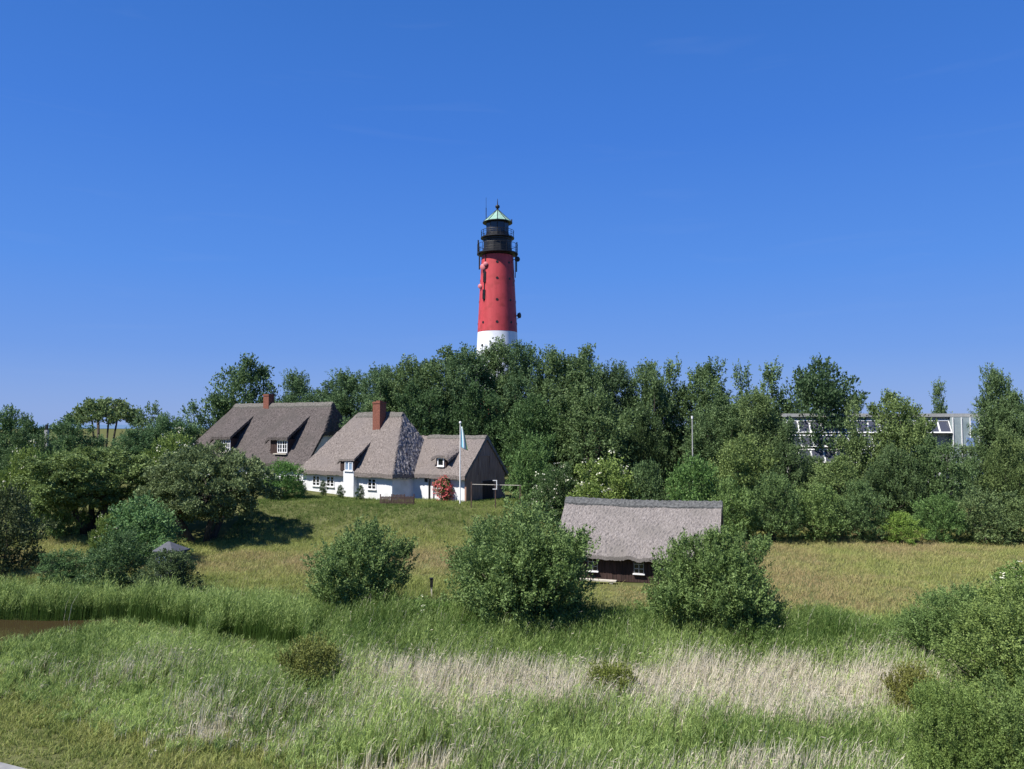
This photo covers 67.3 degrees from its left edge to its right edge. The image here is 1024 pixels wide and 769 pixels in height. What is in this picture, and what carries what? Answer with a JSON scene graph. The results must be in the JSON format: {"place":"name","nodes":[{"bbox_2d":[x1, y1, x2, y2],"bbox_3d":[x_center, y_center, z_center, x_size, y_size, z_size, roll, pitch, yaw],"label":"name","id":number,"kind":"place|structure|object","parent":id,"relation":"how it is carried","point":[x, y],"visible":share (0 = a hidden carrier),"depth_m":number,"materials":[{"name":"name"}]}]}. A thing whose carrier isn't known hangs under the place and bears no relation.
{"place":"outdoors","nodes":[
{"label":"outdoors","id":0,"kind":"place"},
{"bbox_2d":[0,620,132,649],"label":"pond","id":1,"kind":"structure","parent":0,"point":[24,627],"depth_m":36.12,"materials":[{"name":"brown liquid"}]},
{"bbox_2d":[0,425,208,428],"bbox_3d":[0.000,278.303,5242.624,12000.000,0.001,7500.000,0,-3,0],"label":"sea","id":2,"kind":"structure","parent":0,"point":[113,427],"depth_m":2772.62,"materials":[{"name":"liquid"}]},
{"bbox_2d":[0,429,1023,768],"bbox_3d":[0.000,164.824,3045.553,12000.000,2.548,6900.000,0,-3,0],"label":"ground","id":3,"kind":"structure","parent":0,"point":[198,527],"depth_m":50.62,"materials":[{"name":"green plant"}]},
{"bbox_2d":[0,440,46,527],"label":"elder bush","id":4,"kind":"object","parent":3,"relation":"on","point":[11,473],"visible":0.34,"depth_m":65.20,"materials":[{"name":"green plant"}]},
{"bbox_2d":[0,403,50,481],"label":"tree","id":5,"kind":"object","parent":3,"relation":"on","point":[8,422],"visible":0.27,"depth_m":94.97,"materials":[{"name":"green plant"}]},
{"bbox_2d":[0,482,60,574],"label":"shrub","id":6,"kind":"object","parent":3,"relation":"on","point":[8,495],"visible":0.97,"depth_m":49.52,"materials":[{"name":"green plant"}]},
{"bbox_2d":[0,427,64,492],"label":"tree","id":7,"kind":"object","parent":3,"relation":"on","point":[20,439],"visible":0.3,"depth_m":80.89,"materials":[{"name":"green plant"}]},
{"bbox_2d":[25,440,92,540],"bbox_3d":[-37.237,8.795,63.037,5.046,8.513,3.714,1,-3,-11],"label":"shrub","id":8,"kind":"object","parent":3,"relation":"on","point":[63,517],"visible":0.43,"depth_m":62.61,"materials":[{"name":"green plant"}]},
{"bbox_2d":[30,545,97,584],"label":"shrub","id":9,"kind":"object","parent":3,"relation":"on","point":[71,565],"visible":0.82,"depth_m":45.98,"materials":[{"name":"green plant"}]},
{"bbox_2d":[36,414,108,489],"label":"tree","id":10,"kind":"object","parent":3,"relation":"on","point":[72,438],"visible":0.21,"depth_m":91.11,"materials":[{"name":"green plant"}]},
{"bbox_2d":[9,445,157,534],"bbox_3d":[-35.582,8.816,64.787,9.191,7.560,11.543,-2,-4,37],"label":"tree","id":11,"kind":"object","parent":3,"relation":"on","point":[107,491],"visible":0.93,"depth_m":62.53,"materials":[{"name":"green plant"}]},
{"bbox_2d":[86,508,118,562],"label":"elder bush","id":12,"kind":"object","parent":3,"relation":"on","point":[101,522],"visible":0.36,"depth_m":51.30,"materials":[{"name":"green plant"}]},
{"bbox_2d":[65,396,144,470],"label":"tree","id":13,"kind":"object","parent":3,"relation":"on","point":[111,411],"visible":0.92,"depth_m":109.42,"materials":[{"name":"green plant"}]},
{"bbox_2d":[68,527,155,589],"bbox_3d":[-23.139,10.211,45.090,5.123,3.833,3.772,2,-4,-34],"label":"shrub","id":14,"kind":"object","parent":3,"relation":"on","point":[115,567],"visible":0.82,"depth_m":44.63,"materials":[{"name":"green plant"}]},
{"bbox_2d":[97,427,157,482],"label":"tree","id":15,"kind":"object","parent":3,"relation":"on","point":[130,445],"visible":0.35,"depth_m":92.80,"materials":[{"name":"green plant"}]},
{"bbox_2d":[120,399,167,449],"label":"tree","id":16,"kind":"object","parent":3,"relation":"on","point":[152,417],"visible":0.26,"depth_m":110.76,"materials":[{"name":"green plant"}]},
{"bbox_2d":[100,490,193,564],"bbox_3d":[-25.183,9.936,52.823,7.020,5.323,6.930,0,-3,5],"label":"shrub","id":17,"kind":"object","parent":3,"relation":"on","point":[154,535],"visible":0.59,"depth_m":51.70,"materials":[{"name":"green plant"}]},
{"bbox_2d":[125,547,205,596],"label":"shrub","id":18,"kind":"object","parent":3,"relation":"on","point":[162,567],"visible":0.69,"depth_m":41.83,"materials":[{"name":"green plant"}]},
{"bbox_2d":[133,412,200,452],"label":"tree","id":19,"kind":"object","parent":3,"relation":"on","point":[158,430],"visible":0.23,"depth_m":97.27,"materials":[{"name":"green plant"}]},
{"bbox_2d":[138,427,199,488],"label":"elder bush","id":20,"kind":"object","parent":3,"relation":"on","point":[172,443],"visible":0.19,"depth_m":71.09,"materials":[{"name":"green plant"}]},
{"bbox_2d":[153,541,189,585],"bbox_3d":[-19.311,10.440,43.522,1.440,3.070,1.320,-1,-3,20],"label":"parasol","id":21,"kind":"object","parent":3,"relation":"on","point":[170,545],"visible":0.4,"depth_m":43.33,"materials":[{"name":"fabric"}]},
{"bbox_2d":[171,397,224,440],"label":"tree","id":22,"kind":"object","parent":3,"relation":"on","point":[194,406],"visible":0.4,"depth_m":126.91,"materials":[{"name":"green plant"}]},
{"bbox_2d":[132,440,283,543],"bbox_3d":[-25.117,8.873,63.427,10.066,8.898,13.077,3,-4,-43],"label":"tree","id":23,"kind":"object","parent":3,"relation":"on","point":[224,487],"visible":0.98,"depth_m":60.89,"materials":[{"name":"green plant"}]},
{"bbox_2d":[192,352,281,443],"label":"tree","id":24,"kind":"object","parent":3,"relation":"on","point":[243,376],"visible":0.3,"depth_m":129.93,"materials":[{"name":"green plant"}]},
{"bbox_2d":[193,394,344,480],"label":"thatched house","id":25,"kind":"structure","parent":3,"relation":"on","point":[268,430],"depth_m":102.11,"materials":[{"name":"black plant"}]},
{"bbox_2d":[277,440,287,452],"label":"window","id":26,"kind":"structure","parent":25,"relation":"in","point":[282,445],"depth_m":98.60,"materials":[{"name":"white paint"}]},
{"bbox_2d":[259,457,307,497],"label":"shrub","id":27,"kind":"object","parent":3,"relation":"on","point":[289,480],"visible":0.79,"depth_m":75.00,"materials":[{"name":"green plant"}]},
{"bbox_2d":[274,367,313,402],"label":"tree","id":28,"kind":"object","parent":3,"relation":"on","point":[297,385],"visible":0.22,"depth_m":123.32,"materials":[{"name":"green plant"}]},
{"bbox_2d":[273,630,350,694],"bbox_3d":[-7.192,10.167,27.612,2.489,2.323,3.032,-2,-3,30],"label":"bush","id":29,"kind":"object","parent":3,"relation":"on","point":[304,656],"visible":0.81,"depth_m":27.43,"materials":[{"name":"green plant"}]},
{"bbox_2d":[291,380,355,414],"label":"tree","id":30,"kind":"object","parent":3,"relation":"on","point":[316,394],"visible":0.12,"depth_m":118.05,"materials":[{"name":"green plant"}]},
{"bbox_2d":[318,366,370,420],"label":"tree","id":31,"kind":"object","parent":3,"relation":"on","point":[343,401],"visible":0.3,"depth_m":111.69,"materials":[{"name":"green plant"}]},
{"bbox_2d":[300,514,419,616],"bbox_3d":[-7.895,9.191,38.203,5.459,5.374,6.937,0,-3,10],"label":"willow bush","id":32,"kind":"object","parent":3,"relation":"on","point":[353,558],"visible":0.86,"depth_m":37.64,"materials":[{"name":"green plant"}]},
{"bbox_2d":[339,361,400,427],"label":"tree","id":33,"kind":"object","parent":3,"relation":"on","point":[375,375],"visible":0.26,"depth_m":99.45,"materials":[{"name":"green plant"}]},
{"bbox_2d":[359,353,431,430],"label":"tree","id":34,"kind":"object","parent":3,"relation":"on","point":[398,376],"visible":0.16,"depth_m":98.60,"materials":[{"name":"green plant"}]},
{"bbox_2d":[380,494,414,504],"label":"garden fence","id":35,"kind":"object","parent":3,"relation":"on","point":[391,499],"visible":0.65,"depth_m":73.14,"materials":[{"name":"brown wood"}]},
{"bbox_2d":[297,401,507,500],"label":"thatched house","id":36,"kind":"structure","parent":3,"relation":"on","point":[377,451],"depth_m":79.78,"materials":[{"name":"white paint"}]},
{"bbox_2d":[483,480,492,499],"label":"barn door","id":37,"kind":"structure","parent":36,"relation":"in","point":[487,489],"depth_m":78.84,"materials":[{"name":"black wood"}]},
{"bbox_2d":[400,592,433,619],"bbox_3d":[-4.329,10.665,35.546,1.795,2.096,2.082,-1,-3,17],"label":"cow parsley","id":38,"kind":"object","parent":3,"relation":"on","point":[417,599],"visible":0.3,"depth_m":35.35,"materials":[{"name":"green plant"}]},
{"bbox_2d":[395,381,461,435],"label":"tree","id":39,"kind":"object","parent":3,"relation":"on","point":[425,418],"visible":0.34,"depth_m":88.81,"materials":[{"name":"green plant"}]},
{"bbox_2d":[400,344,469,434],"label":"tree","id":40,"kind":"object","parent":3,"relation":"on","point":[434,374],"visible":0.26,"depth_m":97.02,"materials":[{"name":"green plant"}]},
{"bbox_2d":[432,475,454,500],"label":"rose bush","id":41,"kind":"object","parent":3,"relation":"on","point":[442,492],"visible":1,"depth_m":76.50,"materials":[{"name":"pink plant"}]},
{"bbox_2d":[459,421,460,503],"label":"flagpole","id":42,"kind":"object","parent":3,"relation":"on","point":[460,467],"visible":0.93,"depth_m":74.14,"materials":[{"name":"white metal"}]},
{"bbox_2d":[436,342,499,435],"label":"tree","id":43,"kind":"object","parent":3,"relation":"on","point":[472,365],"visible":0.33,"depth_m":97.02,"materials":[{"name":"green plant"}]},
{"bbox_2d":[444,377,515,471],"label":"tree","id":44,"kind":"object","parent":3,"relation":"on","point":[479,419],"visible":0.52,"depth_m":88.88,"materials":[{"name":"green plant"}]},
{"bbox_2d":[467,334,522,466],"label":"tree","id":45,"kind":"object","parent":3,"relation":"on","point":[496,366],"visible":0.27,"depth_m":99.07,"materials":[{"name":"green plant"}]},
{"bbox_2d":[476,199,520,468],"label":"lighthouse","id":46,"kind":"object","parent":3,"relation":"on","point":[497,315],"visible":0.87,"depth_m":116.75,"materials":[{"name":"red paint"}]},
{"bbox_2d":[0,586,1022,768],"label":"dry reeds","id":47,"kind":"object","parent":3,"relation":"on","point":[809,686],"visible":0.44,"depth_m":25.85,"materials":[{"name":"beige plant"}]},
{"bbox_2d":[0,568,1023,768],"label":"green reeds","id":48,"kind":"object","parent":3,"relation":"on","point":[227,613],"visible":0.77,"depth_m":27.88,"materials":[{"name":"green plant"}]},
{"bbox_2d":[433,486,611,637],"bbox_3d":[0.239,8.264,36.011,7.710,6.977,9.517,1,-3,-14],"label":"willow bush","id":49,"kind":"object","parent":3,"relation":"on","point":[507,566],"visible":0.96,"depth_m":33.86,"materials":[{"name":"green plant"}]},
{"bbox_2d":[492,339,561,467],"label":"tree","id":50,"kind":"object","parent":3,"relation":"on","point":[522,378],"visible":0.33,"depth_m":97.58,"materials":[{"name":"green plant"}]},
{"bbox_2d":[501,427,555,503],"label":"shrub","id":51,"kind":"object","parent":3,"relation":"on","point":[526,472],"visible":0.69,"depth_m":73.44,"materials":[{"name":"green plant"}]},
{"bbox_2d":[495,390,566,489],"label":"tree","id":52,"kind":"object","parent":3,"relation":"on","point":[526,417],"visible":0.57,"depth_m":86.15,"materials":[{"name":"green plant"}]},
{"bbox_2d":[527,461,577,522],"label":"elder bush","id":53,"kind":"object","parent":3,"relation":"on","point":[555,502],"visible":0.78,"depth_m":68.06,"materials":[{"name":"green plant"}]},
{"bbox_2d":[523,344,583,484],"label":"tree","id":54,"kind":"object","parent":3,"relation":"on","point":[547,385],"visible":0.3,"depth_m":96.24,"materials":[{"name":"green plant"}]},
{"bbox_2d":[546,343,619,478],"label":"tree","id":55,"kind":"object","parent":3,"relation":"on","point":[584,365],"visible":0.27,"depth_m":95.80,"materials":[{"name":"green plant"}]},
{"bbox_2d":[547,381,643,497],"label":"tree","id":56,"kind":"object","parent":3,"relation":"on","point":[596,443],"visible":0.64,"depth_m":83.95,"materials":[{"name":"green plant"}]},
{"bbox_2d":[562,450,645,508],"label":"elder bush","id":57,"kind":"object","parent":3,"relation":"on","point":[592,487],"visible":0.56,"depth_m":65.96,"materials":[{"name":"green plant"}]},
{"bbox_2d":[580,656,641,700],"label":"bush","id":58,"kind":"object","parent":3,"relation":"on","point":[616,670],"visible":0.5,"depth_m":25.93,"materials":[{"name":"green plant"}]},
{"bbox_2d":[589,358,645,474],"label":"tree","id":59,"kind":"object","parent":3,"relation":"on","point":[619,382],"visible":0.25,"depth_m":95.56,"materials":[{"name":"green plant"}]},
{"bbox_2d":[559,496,723,583],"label":"thatched shed","id":60,"kind":"structure","parent":3,"relation":"on","point":[632,533],"depth_m":47.77,"materials":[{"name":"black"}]},
{"bbox_2d":[633,561,644,574],"bbox_3d":[7.651,11.019,46.376,0.720,0.890,0.210,-1,-3,18],"label":"window","id":61,"kind":"structure","parent":60,"relation":"in","point":[638,567],"depth_m":46.38,"materials":[{"name":"white wood"}]},
{"bbox_2d":[609,357,680,493],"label":"tree","id":62,"kind":"object","parent":3,"relation":"on","point":[652,398],"visible":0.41,"depth_m":94.31,"materials":[{"name":"green plant"}]},
{"bbox_2d":[617,400,676,499],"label":"tree","id":63,"kind":"object","parent":3,"relation":"on","point":[642,441],"visible":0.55,"depth_m":86.04,"materials":[{"name":"green plant"}]},
{"bbox_2d":[626,457,672,500],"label":"shrub","id":64,"kind":"object","parent":3,"relation":"on","point":[647,473],"visible":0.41,"depth_m":65.02,"materials":[{"name":"green plant"}]},
{"bbox_2d":[658,352,696,489],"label":"tree","id":65,"kind":"object","parent":3,"relation":"on","point":[669,422],"visible":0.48,"depth_m":95.22,"materials":[{"name":"green plant"}]},
{"bbox_2d":[660,450,725,523],"bbox_3d":[15.106,9.389,65.475,7.493,7.833,7.396,-2,-4,38],"label":"shrub","id":66,"kind":"object","parent":3,"relation":"on","point":[694,472],"visible":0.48,"depth_m":64.24,"materials":[{"name":"green plant"}]},
{"bbox_2d":[670,356,739,479],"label":"tree","id":67,"kind":"object","parent":3,"relation":"on","point":[701,397],"visible":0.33,"depth_m":94.31,"materials":[{"name":"green plant"}]},
{"bbox_2d":[633,520,790,644],"bbox_3d":[9.036,8.890,34.480,6.402,5.597,7.809,-1,-3,23],"label":"willow bush","id":68,"kind":"object","parent":3,"relation":"on","point":[745,590],"visible":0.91,"depth_m":33.09,"materials":[{"name":"green plant"}]},
{"bbox_2d":[678,393,753,500],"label":"tree","id":69,"kind":"object","parent":3,"relation":"on","point":[708,428],"visible":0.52,"depth_m":80.85,"materials":[{"name":"green plant"}]},
{"bbox_2d":[703,472,761,540],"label":"shrub","id":70,"kind":"object","parent":3,"relation":"on","point":[738,493],"visible":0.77,"depth_m":62.03,"materials":[{"name":"green plant"}]},
{"bbox_2d":[731,358,755,435],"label":"tree","id":71,"kind":"object","parent":3,"relation":"on","point":[740,378],"visible":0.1,"depth_m":94.89,"materials":[{"name":"green plant"}]},
{"bbox_2d":[708,432,783,524],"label":"tree","id":72,"kind":"object","parent":3,"relation":"on","point":[736,462],"visible":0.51,"depth_m":70.37,"materials":[{"name":"green plant"}]},
{"bbox_2d":[722,384,792,489],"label":"tree","id":73,"kind":"object","parent":3,"relation":"on","point":[758,409],"visible":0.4,"depth_m":79.07,"materials":[{"name":"green plant"}]},
{"bbox_2d":[738,469,803,541],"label":"shrub","id":74,"kind":"object","parent":3,"relation":"on","point":[776,522],"visible":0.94,"depth_m":61.85,"materials":[{"name":"green plant"}]},
{"bbox_2d":[756,356,792,441],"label":"tree","id":75,"kind":"object","parent":3,"relation":"on","point":[768,374],"visible":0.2,"depth_m":93.39,"materials":[{"name":"green plant"}]},
{"bbox_2d":[758,417,815,516],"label":"tree","id":76,"kind":"object","parent":3,"relation":"on","point":[788,447],"visible":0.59,"depth_m":77.40,"materials":[{"name":"green plant"}]},
{"bbox_2d":[782,479,849,541],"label":"shrub","id":77,"kind":"object","parent":3,"relation":"on","point":[817,529],"visible":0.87,"depth_m":62.43,"materials":[{"name":"green plant"}]},
{"bbox_2d":[800,452,835,512],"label":"tree","id":78,"kind":"object","parent":3,"relation":"on","point":[820,460],"visible":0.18,"depth_m":81.99,"materials":[{"name":"green plant"}]},
{"bbox_2d":[775,352,876,480],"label":"tree","id":79,"kind":"object","parent":3,"relation":"on","point":[825,395],"visible":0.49,"depth_m":92.80,"materials":[{"name":"green plant"}]},
{"bbox_2d":[795,452,869,525],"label":"tree","id":80,"kind":"object","parent":3,"relation":"on","point":[842,470],"visible":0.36,"depth_m":73.21,"materials":[{"name":"green plant"}]},
{"bbox_2d":[831,395,873,500],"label":"tree","id":81,"kind":"object","parent":3,"relation":"on","point":[854,448],"visible":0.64,"depth_m":79.44,"materials":[{"name":"green plant"}]},
{"bbox_2d":[830,475,898,542],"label":"shrub","id":82,"kind":"object","parent":3,"relation":"on","point":[853,512],"visible":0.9,"depth_m":62.52,"materials":[{"name":"green plant"}]},
{"bbox_2d":[775,413,992,503],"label":"glazed building","id":83,"kind":"structure","parent":3,"relation":"on","point":[951,426],"depth_m":91.37,"materials":[{"name":"white paint"}]},
{"bbox_2d":[789,435,871,446],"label":"window frame","id":84,"kind":"structure","parent":83,"relation":"in","point":[806,439],"depth_m":91.07,"materials":[{"name":"white paint"}]},
{"bbox_2d":[799,449,871,462],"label":"window frame","id":85,"kind":"structure","parent":83,"relation":"in","point":[821,453],"depth_m":90.34,"materials":[{"name":"white paint"}]},
{"bbox_2d":[785,420,951,432],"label":"window frame","id":86,"kind":"structure","parent":83,"relation":"in","point":[943,426],"depth_m":91.59,"materials":[{"name":"white paint"}]},
{"bbox_2d":[863,443,930,524],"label":"tree","id":87,"kind":"object","parent":3,"relation":"on","point":[880,479],"visible":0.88,"depth_m":71.98,"materials":[{"name":"green plant"}]},
{"bbox_2d":[863,388,937,517],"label":"tree","id":88,"kind":"object","parent":3,"relation":"on","point":[911,437],"visible":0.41,"depth_m":78.68,"materials":[{"name":"green plant"}]},
{"bbox_2d":[880,510,929,545],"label":"shrub","id":89,"kind":"object","parent":3,"relation":"on","point":[906,521],"visible":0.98,"depth_m":61.58,"materials":[{"name":"green plant"}]},
{"bbox_2d":[880,658,938,724],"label":"bush","id":90,"kind":"object","parent":3,"relation":"on","point":[907,674],"visible":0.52,"depth_m":24.67,"materials":[{"name":"green plant"}]},
{"bbox_2d":[904,489,967,542],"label":"shrub","id":91,"kind":"object","parent":3,"relation":"on","point":[948,526],"visible":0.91,"depth_m":61.93,"materials":[{"name":"green plant"}]},
{"bbox_2d":[929,376,952,412],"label":"tree","id":92,"kind":"object","parent":3,"relation":"on","point":[940,407],"visible":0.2,"depth_m":106.88,"materials":[{"name":"green plant"}]},
{"bbox_2d":[909,434,982,524],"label":"tree","id":93,"kind":"object","parent":3,"relation":"on","point":[940,482],"visible":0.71,"depth_m":71.70,"materials":[{"name":"green plant"}]},
{"bbox_2d":[881,579,1023,665],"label":"willow bush","id":94,"kind":"object","parent":3,"relation":"on","point":[918,623],"visible":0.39,"depth_m":29.67,"materials":[{"name":"green plant"}]},
{"bbox_2d":[902,669,1022,768],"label":"willow bush","id":95,"kind":"object","parent":3,"relation":"on","point":[938,719],"visible":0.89,"depth_m":19.53,"materials":[{"name":"green plant"}]},
{"bbox_2d":[954,443,986,513],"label":"tree","id":96,"kind":"object","parent":3,"relation":"on","point":[965,450],"visible":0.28,"depth_m":81.26,"materials":[{"name":"green plant"}]},
{"bbox_2d":[919,571,1023,705],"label":"willow bush","id":97,"kind":"object","parent":3,"relation":"on","point":[992,616],"visible":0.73,"depth_m":25.63,"materials":[{"name":"green plant"}]},
{"bbox_2d":[941,483,1022,546],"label":"shrub","id":98,"kind":"object","parent":3,"relation":"on","point":[973,517],"visible":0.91,"depth_m":61.90,"materials":[{"name":"green plant"}]},
{"bbox_2d":[942,663,1023,768],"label":"willow bush","id":99,"kind":"object","parent":3,"relation":"on","point":[1013,712],"visible":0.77,"depth_m":18.99,"materials":[{"name":"green plant"}]},
{"bbox_2d":[966,362,1023,494],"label":"tree","id":100,"kind":"object","parent":3,"relation":"on","point":[995,385],"visible":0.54,"depth_m":81.30,"materials":[{"name":"green plant"}]},
{"bbox_2d":[973,424,1023,518],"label":"tree","id":101,"kind":"object","parent":3,"relation":"on","point":[1003,458],"visible":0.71,"depth_m":72.25,"materials":[{"name":"green plant"}]},
{"bbox_2d":[987,495,1023,543],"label":"shrub","id":102,"kind":"object","parent":3,"relation":"on","point":[1017,503],"visible":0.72,"depth_m":61.09,"materials":[{"name":"green plant"}]},
{"bbox_2d":[989,391,1023,488],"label":"tree","id":103,"kind":"object","parent":3,"relation":"on","point":[1017,409],"visible":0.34,"depth_m":79.32,"materials":[{"name":"green plant"}]},
{"bbox_2d":[989,559,1023,597],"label":"elder bush","id":104,"kind":"object","parent":3,"relation":"on","point":[995,576],"visible":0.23,"depth_m":37.71,"materials":[{"name":"green plant"}]},
{"bbox_2d":[0,0,1023,424],"label":"sky","id":105,"kind":"structure","parent":0,"point":[188,188],"materials":[{"name":"blue"}]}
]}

